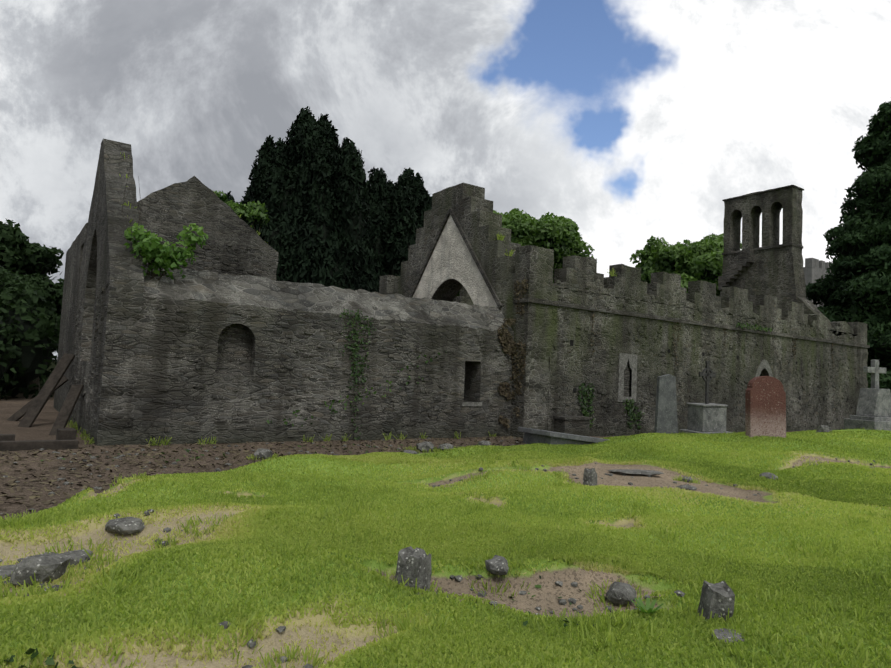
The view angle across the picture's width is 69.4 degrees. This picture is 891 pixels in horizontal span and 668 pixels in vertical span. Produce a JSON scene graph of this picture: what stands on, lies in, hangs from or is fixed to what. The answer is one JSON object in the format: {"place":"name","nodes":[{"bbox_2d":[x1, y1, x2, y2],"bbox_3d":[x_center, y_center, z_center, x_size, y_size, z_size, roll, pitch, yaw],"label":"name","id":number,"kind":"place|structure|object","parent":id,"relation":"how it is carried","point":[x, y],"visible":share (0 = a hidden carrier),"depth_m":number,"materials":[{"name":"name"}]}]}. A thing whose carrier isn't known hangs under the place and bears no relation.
{"place":"outdoors","nodes":[
{"label":"outdoors","id":0,"kind":"place"},
{"bbox_2d":[54,230,82,411],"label":"stone wall","id":1,"kind":"structure","parent":0,"point":[74,253],"depth_m":19.34,"materials":[{"name":"grey stone"}]},
{"bbox_2d":[119,152,616,276],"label":"wall head tufts","id":2,"kind":"object","parent":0,"point":[500,237],"visible":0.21,"depth_m":19.51,"materials":[{"name":"green plant"}]},
{"bbox_2d":[0,451,890,615],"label":"lawn","id":3,"kind":"structure","parent":0,"point":[818,525],"depth_m":6.69,"materials":[{"name":"green plant"}]},
{"bbox_2d":[0,359,890,667],"bbox_3d":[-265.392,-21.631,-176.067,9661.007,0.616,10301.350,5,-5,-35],"label":"ground","id":4,"kind":"structure","parent":0,"point":[548,593],"depth_m":6.31,"materials":[{"name":"green plant"}]},
{"bbox_2d":[0,264,9,273],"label":"tree","id":5,"kind":"object","parent":4,"relation":"on","point":[2,269],"depth_m":29.33,"materials":[{"name":"green plant"}]},
{"bbox_2d":[0,564,15,579],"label":"boulder","id":6,"kind":"object","parent":4,"relation":"on","point":[7,570],"visible":0.42,"depth_m":5.00,"materials":[{"name":"grey stone"}]},
{"bbox_2d":[0,280,59,399],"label":"shrubs","id":7,"kind":"object","parent":4,"relation":"on","point":[31,301],"visible":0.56,"depth_m":25.32,"materials":[{"name":"green plant"}]},
{"bbox_2d":[0,270,63,392],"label":"tree","id":8,"kind":"object","parent":4,"relation":"on","point":[50,289],"depth_m":28.24,"materials":[{"name":"green plant"}]},
{"bbox_2d":[0,281,60,330],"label":"tree","id":9,"kind":"object","parent":8,"relation":"attached to","point":[32,294],"visible":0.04,"depth_m":28.64,"materials":[{"name":"green plant"}]},
{"bbox_2d":[0,219,63,282],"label":"tree","id":10,"kind":"object","parent":4,"relation":"on","point":[18,256],"depth_m":35.37,"materials":[{"name":"green plant"}]},
{"bbox_2d":[0,241,44,275],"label":"tree","id":11,"kind":"object","parent":10,"relation":"attached to","point":[14,246],"visible":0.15,"depth_m":36.03,"materials":[{"name":"green plant"}]},
{"bbox_2d":[7,375,67,420],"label":"wooden beam","id":12,"kind":"structure","parent":4,"relation":"on","point":[19,414],"depth_m":16.53,"materials":[{"name":"wood"}]},
{"bbox_2d":[0,428,77,450],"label":"stone step","id":13,"kind":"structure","parent":4,"relation":"on","point":[65,439],"depth_m":11.49,"materials":[{"name":"grey stone"}]},
{"bbox_2d":[10,553,71,586],"bbox_3d":[-2.907,1.708,4.645,0.296,0.234,0.358,2,-4,6],"label":"boulder","id":14,"kind":"object","parent":4,"relation":"on","point":[46,568],"visible":0.92,"depth_m":4.53,"materials":[{"name":"grey stone"}]},
{"bbox_2d":[4,648,80,667],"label":"weeds","id":15,"kind":"object","parent":4,"relation":"on","point":[48,661],"visible":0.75,"depth_m":3.04,"materials":[{"name":"green plant"}]},
{"bbox_2d":[17,353,74,426],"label":"wooden beam","id":16,"kind":"structure","parent":4,"relation":"on","point":[45,392],"depth_m":15.69,"materials":[{"name":"brown wood"}]},
{"bbox_2d":[49,384,83,434],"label":"wooden beam","id":17,"kind":"structure","parent":4,"relation":"on","point":[67,407],"depth_m":14.15,"materials":[{"name":"wood"}]},
{"bbox_2d":[60,549,92,566],"bbox_3d":[-3.141,1.885,5.378,0.316,0.120,0.382,0,-4,32],"label":"boulder","id":18,"kind":"object","parent":4,"relation":"on","point":[77,556],"visible":0.33,"depth_m":5.36,"materials":[{"name":"grey stone"}]},
{"bbox_2d":[69,138,143,445],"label":"stone wall","id":19,"kind":"structure","parent":4,"relation":"on","point":[111,261],"depth_m":13.10,"materials":[{"name":"grey stone"}]},
{"bbox_2d":[69,284,107,433],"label":"stones","id":20,"kind":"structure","parent":19,"relation":"attached to","point":[86,383],"depth_m":13.71,"materials":[{"name":"grey stone"}]},
{"bbox_2d":[122,165,141,248],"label":"dead stems","id":21,"kind":"object","parent":19,"relation":"attached to","point":[137,208],"visible":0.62,"depth_m":13.55,"materials":[{"name":"brown plant"}]},
{"bbox_2d":[105,517,144,534],"bbox_3d":[-2.935,1.765,5.904,0.388,0.147,0.306,1,-4,19],"label":"boulder","id":22,"kind":"object","parent":4,"relation":"on","point":[127,525],"visible":0.96,"depth_m":5.80,"materials":[{"name":"grey stone"}]},
{"bbox_2d":[81,176,277,280],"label":"gable wall","id":23,"kind":"structure","parent":4,"relation":"on","point":[172,209],"depth_m":18.91,"materials":[{"name":"grey stone"}]},
{"bbox_2d":[144,230,268,275],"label":"stones","id":24,"kind":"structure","parent":23,"relation":"attached to","point":[248,247],"depth_m":19.16,"materials":[{"name":"grey stone"}]},
{"bbox_2d":[213,190,269,234],"bbox_3d":[-9.650,-1.505,28.672,3.143,9.709,2.208,5,-5,-35],"label":"ivy","id":25,"kind":"object","parent":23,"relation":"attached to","point":[248,211],"depth_m":28.82,"materials":[{"name":"green plant"}]},
{"bbox_2d":[219,197,264,223],"bbox_3d":[-9.456,-5.535,29.056,2.586,1.180,1.310,3,-4,-13],"label":"ivy","id":26,"kind":"object","parent":25,"relation":"attached to","point":[252,216],"visible":0.04,"depth_m":28.84,"materials":[{"name":"green plant"}]},
{"bbox_2d":[225,185,252,204],"bbox_3d":[-11.166,-2.202,34.411,5.859,11.776,5.304,5,-5,-35],"label":"irish yew","id":27,"kind":"object","parent":4,"relation":"on","point":[230,197],"depth_m":34.25,"materials":[{"name":"green plant"}]},
{"bbox_2d":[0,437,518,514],"bbox_3d":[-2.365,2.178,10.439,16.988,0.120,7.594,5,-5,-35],"label":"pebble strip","id":28,"kind":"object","parent":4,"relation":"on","point":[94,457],"visible":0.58,"depth_m":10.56,"materials":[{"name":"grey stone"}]},
{"bbox_2d":[41,441,478,462],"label":"stones","id":29,"kind":"object","parent":4,"relation":"on","point":[187,450],"visible":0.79,"depth_m":11.47,"materials":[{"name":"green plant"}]},
{"bbox_2d":[0,436,524,517],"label":"bark mulch litter","id":30,"kind":"object","parent":4,"relation":"on","point":[12,483],"visible":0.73,"depth_m":10.69,"materials":[{"name":"brown wood"}]},
{"bbox_2d":[254,448,272,458],"bbox_3d":[-3.219,2.128,11.359,0.287,0.208,0.349,0,-4,32],"label":"rubble","id":31,"kind":"object","parent":4,"relation":"on","point":[261,453],"visible":0.9,"depth_m":11.26,"materials":[{"name":"grey stone"}]},
{"bbox_2d":[66,421,495,445],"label":"wall weeds","id":32,"kind":"object","parent":4,"relation":"on","point":[200,443],"depth_m":13.52,"materials":[{"name":"green plant"}]},
{"bbox_2d":[245,106,386,292],"bbox_3d":[-7.378,-3.715,34.474,9.178,16.430,8.927,5,-5,-35],"label":"irish yew","id":33,"kind":"object","parent":4,"relation":"on","point":[301,178],"visible":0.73,"depth_m":32.10,"materials":[{"name":"green plant"}]},
{"bbox_2d":[252,117,382,289],"bbox_3d":[-6.957,-4.225,34.635,7.585,14.546,7.182,5,-5,-35],"label":"irish yew foliage","id":34,"kind":"object","parent":33,"relation":"attached to","point":[360,216],"visible":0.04,"depth_m":32.09,"materials":[{"name":"green plant"}]},
{"bbox_2d":[131,263,513,444],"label":"stone wall","id":35,"kind":"structure","parent":4,"relation":"on","point":[223,297],"depth_m":14.75,"materials":[{"name":"grey stone"}]},
{"bbox_2d":[124,222,208,279],"bbox_3d":[-5.734,-1.697,13.256,1.604,1.367,0.885,5,-5,-35],"label":"sapling","id":36,"kind":"object","parent":35,"relation":"attached to","point":[164,256],"depth_m":13.16,"materials":[{"name":"green plant"}]},
{"bbox_2d":[216,324,250,374],"bbox_3d":[-4.644,0.331,14.038,0.950,1.200,0.060,5,-5,-35],"label":"arched niche","id":37,"kind":"object","parent":35,"relation":"attached to","point":[234,351],"visible":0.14,"depth_m":14.03,"materials":[{"name":"stone"}]},
{"bbox_2d":[148,306,511,437],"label":"stones","id":38,"kind":"object","parent":35,"relation":"attached to","point":[396,395],"visible":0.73,"depth_m":14.93,"materials":[{"name":"grey stone"}]},
{"bbox_2d":[266,353,440,426],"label":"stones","id":39,"kind":"object","parent":35,"relation":"attached to","point":[330,406],"depth_m":15.21,"materials":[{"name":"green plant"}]},
{"bbox_2d":[336,309,376,440],"bbox_3d":[-2.175,0.980,15.311,1.109,3.181,0.113,5,-5,-35],"label":"ivy trail","id":40,"kind":"object","parent":35,"relation":"attached to","point":[357,349],"depth_m":15.35,"materials":[{"name":"green plant"}]},
{"bbox_2d":[462,401,481,405],"bbox_3d":[0.628,1.892,17.445,0.670,0.110,0.330,5,-5,-35],"label":"window sill","id":41,"kind":"structure","parent":35,"relation":"attached to","point":[466,403],"depth_m":17.31,"materials":[{"name":"grey stone"}]},
{"bbox_2d":[498,318,515,428],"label":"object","id":42,"kind":"object","parent":35,"relation":"attached to","point":[505,340],"visible":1,"depth_m":17.97,"materials":[{"name":"plant"}]},
{"bbox_2d":[367,167,431,284],"bbox_3d":[-3.449,-2.781,37.981,7.164,14.869,6.941,5,-5,-35],"label":"irish yew","id":43,"kind":"object","parent":4,"relation":"on","point":[414,202],"visible":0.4,"depth_m":35.73,"materials":[{"name":"green plant"}]},
{"bbox_2d":[381,177,424,275],"bbox_3d":[-3.115,-3.442,37.659,6.230,13.453,5.616,5,-5,-35],"label":"tree","id":44,"kind":"object","parent":43,"relation":"attached to","point":[408,244],"visible":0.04,"depth_m":35.38,"materials":[{"name":"green plant"}]},
{"bbox_2d":[404,450,416,453],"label":"rock","id":45,"kind":"object","parent":4,"relation":"on","point":[411,451],"visible":0.48,"depth_m":12.88,"materials":[{"name":"grey stone"}]},
{"bbox_2d":[395,546,431,593],"bbox_3d":[-0.245,1.845,4.846,0.207,0.460,0.261,3,-6,27],"label":"marker","id":46,"kind":"object","parent":4,"relation":"on","point":[413,564],"visible":0.69,"depth_m":4.78,"materials":[{"name":"grey stone"}]},
{"bbox_2d":[416,441,433,451],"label":"rubble","id":47,"kind":"object","parent":4,"relation":"on","point":[425,445],"visible":0.92,"depth_m":13.45,"materials":[{"name":"grey stone"}]},
{"bbox_2d":[0,458,874,667],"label":"pebbles","id":48,"kind":"object","parent":4,"relation":"on","point":[458,578],"visible":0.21,"depth_m":4.92,"materials":[{"name":"grey stone"}]},
{"bbox_2d":[0,428,889,623],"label":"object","id":49,"kind":"object","parent":4,"relation":"on","point":[73,574],"visible":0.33,"depth_m":5.03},
{"bbox_2d":[0,508,890,667],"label":"lawn","id":50,"kind":"structure","parent":4,"relation":"on","point":[477,636],"depth_m":4.09,"materials":[{"name":"green plant"}]},
{"bbox_2d":[0,440,890,667],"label":"coarse grass clumps","id":51,"kind":"object","parent":4,"relation":"on","point":[400,625],"visible":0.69,"depth_m":4.36,"materials":[{"name":"green plant"}]},
{"bbox_2d":[438,443,453,449],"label":"rubble","id":52,"kind":"object","parent":4,"relation":"on","point":[444,446],"visible":0.62,"depth_m":13.68,"materials":[{"name":"grey stone"}]},
{"bbox_2d":[379,183,553,437],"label":"stepped gable","id":53,"kind":"structure","parent":4,"relation":"on","point":[479,220],"depth_m":18.75,"materials":[{"name":"grey stone"}]},
{"bbox_2d":[412,215,496,306],"bbox_3d":[0.124,-2.367,21.224,0.050,3.270,5.360,5,-5,-35],"label":"chancel roof scar","id":54,"kind":"object","parent":53,"relation":"attached to","point":[451,257],"visible":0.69,"depth_m":21.05},
{"bbox_2d":[409,208,501,307],"bbox_3d":[0.101,-2.414,21.209,0.120,3.496,5.693,5,-5,-35],"label":"roof line moulding","id":55,"kind":"object","parent":53,"relation":"attached to","point":[450,211],"visible":0.68,"depth_m":20.86,"materials":[{"name":"stone"}]},
{"bbox_2d":[509,279,527,417],"bbox_3d":[2.040,0.389,17.976,0.160,3.873,0.617,5,-5,-35],"label":"dead creeper","id":56,"kind":"object","parent":53,"relation":"attached to","point":[515,289],"visible":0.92,"depth_m":17.96,"materials":[{"name":"plant"}]},
{"bbox_2d":[478,440,490,445],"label":"rock","id":57,"kind":"object","parent":4,"relation":"on","point":[483,443],"visible":0.56,"depth_m":14.92,"materials":[{"name":"grey stone"}]},
{"bbox_2d":[485,555,508,574],"bbox_3d":[0.417,1.868,5.174,0.185,0.129,0.294,3,-4,-8],"label":"stone","id":58,"kind":"object","parent":4,"relation":"on","point":[496,565],"visible":1,"depth_m":5.10,"materials":[{"name":"grey stone"}]},
{"bbox_2d":[493,208,596,282],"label":"sycamore","id":59,"kind":"object","parent":4,"relation":"on","point":[527,228],"depth_m":43.81,"materials":[{"name":"green plant"}]},
{"bbox_2d":[511,229,576,254],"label":"tree foliage","id":60,"kind":"object","parent":59,"relation":"attached to","point":[549,241],"visible":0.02,"depth_m":43.96,"materials":[{"name":"green plant"}]},
{"bbox_2d":[518,427,607,444],"bbox_3d":[3.306,2.861,16.370,2.760,0.580,1.320,12,-8,-28],"label":"ledger tomb","id":61,"kind":"object","parent":4,"relation":"on","point":[531,435],"visible":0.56,"depth_m":15.64,"materials":[{"name":"stone"}]},
{"bbox_2d":[553,416,591,436],"bbox_3d":[3.614,2.673,18.414,1.100,0.620,0.510,5,-5,-35],"label":"chest tomb","id":62,"kind":"object","parent":4,"relation":"on","point":[577,425],"visible":0.71,"depth_m":18.20,"materials":[{"name":"stone"}]},
{"bbox_2d":[508,575,652,628],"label":"pebbles","id":63,"kind":"object","parent":4,"relation":"on","point":[525,623],"visible":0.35,"depth_m":4.42,"materials":[{"name":"grey stone"}]},
{"bbox_2d":[583,468,596,485],"bbox_3d":[2.070,2.128,9.191,0.155,0.443,0.196,0,-5,38],"label":"marker","id":64,"kind":"object","parent":4,"relation":"on","point":[589,477],"visible":0.69,"depth_m":9.14,"materials":[{"name":"grey stone"}]},
{"bbox_2d":[315,430,890,506],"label":"lawn","id":65,"kind":"structure","parent":4,"relation":"on","point":[678,450],"depth_m":12.68,"materials":[{"name":"green plant"}]},
{"bbox_2d":[606,581,636,605],"bbox_3d":[1.344,1.986,4.896,0.228,0.179,0.255,0,-5,38],"label":"stone","id":66,"kind":"object","parent":4,"relation":"on","point":[619,593],"visible":0.92,"depth_m":4.82,"materials":[{"name":"grey stone"}]},
{"bbox_2d":[607,469,663,474],"bbox_3d":[3.098,2.241,10.461,0.905,0.070,0.429,3,-4,-6],"label":"stone","id":67,"kind":"object","parent":4,"relation":"on","point":[636,472],"visible":1,"depth_m":10.35,"materials":[{"name":"grey stone"}]},
{"bbox_2d":[631,597,663,613],"bbox_3d":[1.402,1.897,4.468,0.220,0.063,0.218,5,-5,-35],"label":"rosette plant","id":68,"kind":"object","parent":4,"relation":"on","point":[642,607],"visible":0.92,"depth_m":4.51,"materials":[{"name":"green plant"}]},
{"bbox_2d":[654,374,677,433],"bbox_3d":[6.120,2.069,17.861,0.799,1.900,0.100,-4,5,-23],"label":"headstone","id":69,"kind":"object","parent":4,"relation":"on","point":[666,412],"depth_m":17.79,"materials":[{"name":"grey stone"}]},
{"bbox_2d":[630,233,741,296],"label":"ash tree","id":70,"kind":"object","parent":4,"relation":"on","point":[693,264],"visible":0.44,"depth_m":60.71,"materials":[{"name":"green plant"}]},
{"bbox_2d":[647,249,720,295],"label":"foliage","id":71,"kind":"object","parent":70,"relation":"attached to","point":[705,272],"visible":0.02,"depth_m":59.70,"materials":[{"name":"green plant"}]},
{"bbox_2d":[682,476,692,482],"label":"stone","id":72,"kind":"object","parent":4,"relation":"on","point":[688,479],"visible":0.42,"depth_m":10.15,"materials":[{"name":"grey stone"}]},
{"bbox_2d":[678,485,696,490],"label":"stone","id":73,"kind":"object","parent":4,"relation":"on","point":[689,487],"visible":0.77,"depth_m":9.54,"materials":[{"name":"grey stone"}]},
{"bbox_2d":[547,287,857,436],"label":"stone wall","id":74,"kind":"structure","parent":4,"relation":"on","point":[563,376],"depth_m":21.80,"materials":[{"name":"grey stone"}]},
{"bbox_2d":[578,383,594,427],"bbox_3d":[4.156,2.111,18.994,0.741,1.380,0.181,5,-5,-35],"label":"ivy","id":75,"kind":"object","parent":74,"relation":"attached to","point":[586,397],"visible":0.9,"depth_m":19.01,"materials":[{"name":"green plant"}]},
{"bbox_2d":[623,366,629,396],"bbox_3d":[5.610,1.363,20.296,0.520,1.350,0.180,5,-5,-35],"label":"nave window blocking","id":76,"kind":"object","parent":74,"relation":"in","point":[626,380],"visible":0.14,"depth_m":20.25,"materials":[{"name":"grey stone"}]},
{"bbox_2d":[618,353,636,401],"bbox_3d":[5.621,1.377,20.278,0.860,1.500,0.322,5,-5,-35],"label":"window surround","id":77,"kind":"object","parent":74,"relation":"attached to","point":[630,359],"visible":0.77,"depth_m":20.14,"materials":[{"name":"grey stone"}]},
{"bbox_2d":[623,399,644,428],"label":"ivy trail","id":78,"kind":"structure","parent":74,"relation":"attached to","point":[629,403],"depth_m":20.17,"materials":[{"name":"green plant"}]},
{"bbox_2d":[513,297,869,347],"bbox_3d":[10.796,-0.171,24.059,21.225,0.130,0.625,5,-5,-35],"label":"string course","id":79,"kind":"object","parent":74,"relation":"attached to","point":[583,307],"visible":0.82,"depth_m":21.31,"materials":[{"name":"grey stone"}]},
{"bbox_2d":[735,322,773,331],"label":"string course weeds","id":80,"kind":"object","parent":79,"relation":"on","point":[749,325],"visible":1,"depth_m":24.13,"materials":[{"name":"green plant"}]},
{"bbox_2d":[550,309,857,433],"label":"wall stones","id":81,"kind":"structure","parent":74,"relation":"attached to","point":[609,401],"depth_m":21.94,"materials":[{"name":"grey stone"}]},
{"bbox_2d":[553,255,856,336],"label":"battlements","id":82,"kind":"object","parent":74,"relation":"on","point":[579,273],"depth_m":21.77,"materials":[{"name":"grey stone"}]},
{"bbox_2d":[555,280,855,340],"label":"battlement stones","id":83,"kind":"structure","parent":82,"relation":"attached to","point":[572,300],"depth_m":22.42,"materials":[{"name":"grey stone"}]},
{"bbox_2d":[570,340,849,400],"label":"putlog holes","id":84,"kind":"object","parent":74,"relation":"attached to","point":[572,343],"visible":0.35,"depth_m":22.49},
{"bbox_2d":[590,309,833,368],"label":"wall stains","id":85,"kind":"object","parent":74,"relation":"attached to","point":[793,350],"depth_m":21.64,"materials":[{"name":"grey stone"}]},
{"bbox_2d":[755,360,772,376],"bbox_3d":[12.118,2.526,24.768,1.720,3.080,0.320,5,-5,-35],"label":"arched window surround","id":86,"kind":"object","parent":74,"relation":"attached to","point":[764,364],"visible":0.25,"depth_m":24.76,"materials":[{"name":"stone"}]},
{"bbox_2d":[679,403,731,433],"bbox_3d":[7.513,2.564,18.508,1.240,1.110,0.840,3,-2,-23],"label":"chest tomb","id":87,"kind":"object","parent":4,"relation":"on","point":[703,418],"visible":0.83,"depth_m":18.26,"materials":[{"name":"grey stone"}]},
{"bbox_2d":[699,361,715,403],"bbox_3d":[7.566,1.398,18.598,0.600,1.250,0.064,4,-4,-23],"label":"celtic cross","id":88,"kind":"object","parent":87,"relation":"on","point":[703,374],"visible":0.94,"depth_m":18.57,"materials":[{"name":"grey stone"}]},
{"bbox_2d":[697,580,734,620],"bbox_3d":[1.835,1.854,4.372,0.176,0.344,0.205,8,5,3],"label":"marker","id":89,"kind":"object","parent":4,"relation":"on","point":[718,598],"visible":0.73,"depth_m":4.29,"materials":[{"name":"grey stone"}]},
{"bbox_2d":[712,628,743,642],"bbox_3d":[1.746,1.865,3.977,0.198,0.048,0.262,-1,-5,44],"label":"stone","id":90,"kind":"object","parent":4,"relation":"on","point":[728,635],"visible":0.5,"depth_m":3.94,"materials":[{"name":"grey stone"}]},
{"bbox_2d":[745,376,785,437],"bbox_3d":[8.213,1.928,16.505,1.120,1.700,0.180,5,-7,-17],"label":"headstone","id":91,"kind":"object","parent":4,"relation":"on","point":[765,405],"visible":0.81,"depth_m":16.41,"materials":[{"name":"stone"}]},
{"bbox_2d":[760,472,777,479],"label":"stone","id":92,"kind":"object","parent":4,"relation":"on","point":[767,475],"visible":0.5,"depth_m":11.18,"materials":[{"name":"grey stone"}]},
{"bbox_2d":[720,186,867,397],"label":"bell tower","id":93,"kind":"structure","parent":4,"relation":"on","point":[778,272],"depth_m":33.03,"materials":[{"name":"grey stone"}]},
{"bbox_2d":[718,185,803,290],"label":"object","id":94,"kind":"object","parent":93,"relation":"attached to","point":[736,269],"visible":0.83,"depth_m":33.91,"materials":[{"name":"stone"}]},
{"bbox_2d":[816,425,831,432],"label":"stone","id":95,"kind":"object","parent":4,"relation":"on","point":[823,428],"visible":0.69,"depth_m":20.32,"materials":[{"name":"grey stone"}]},
{"bbox_2d":[805,101,890,391],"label":"cypress","id":96,"kind":"object","parent":4,"relation":"on","point":[857,220],"visible":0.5,"depth_m":36.27,"materials":[{"name":"green plant"}]},
{"bbox_2d":[813,110,890,389],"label":"tree foliage","id":97,"kind":"object","parent":96,"relation":"attached to","point":[850,248],"visible":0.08,"depth_m":36.64,"materials":[{"name":"green plant"}]},
{"bbox_2d":[844,360,890,430],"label":"cross monument","id":98,"kind":"object","parent":4,"relation":"on","point":[873,410],"visible":0.88,"depth_m":23.66,"materials":[{"name":"grey stone"}]},
{"bbox_2d":[0,0,890,357],"label":"sky","id":99,"kind":"structure","parent":0,"point":[631,122],"materials":[{"name":"white"}]},
{"bbox_2d":[453,287,473,304],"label":"wall","id":100,"kind":"structure","parent":0,"point":[464,297],"depth_m":26.83,"materials":[{"name":"grey stone"}]},
{"bbox_2d":[803,258,832,307],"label":"castle tower","id":101,"kind":"structure","parent":0,"point":[814,269],"depth_m":89.80,"materials":[{"name":"stone"}]}
]}

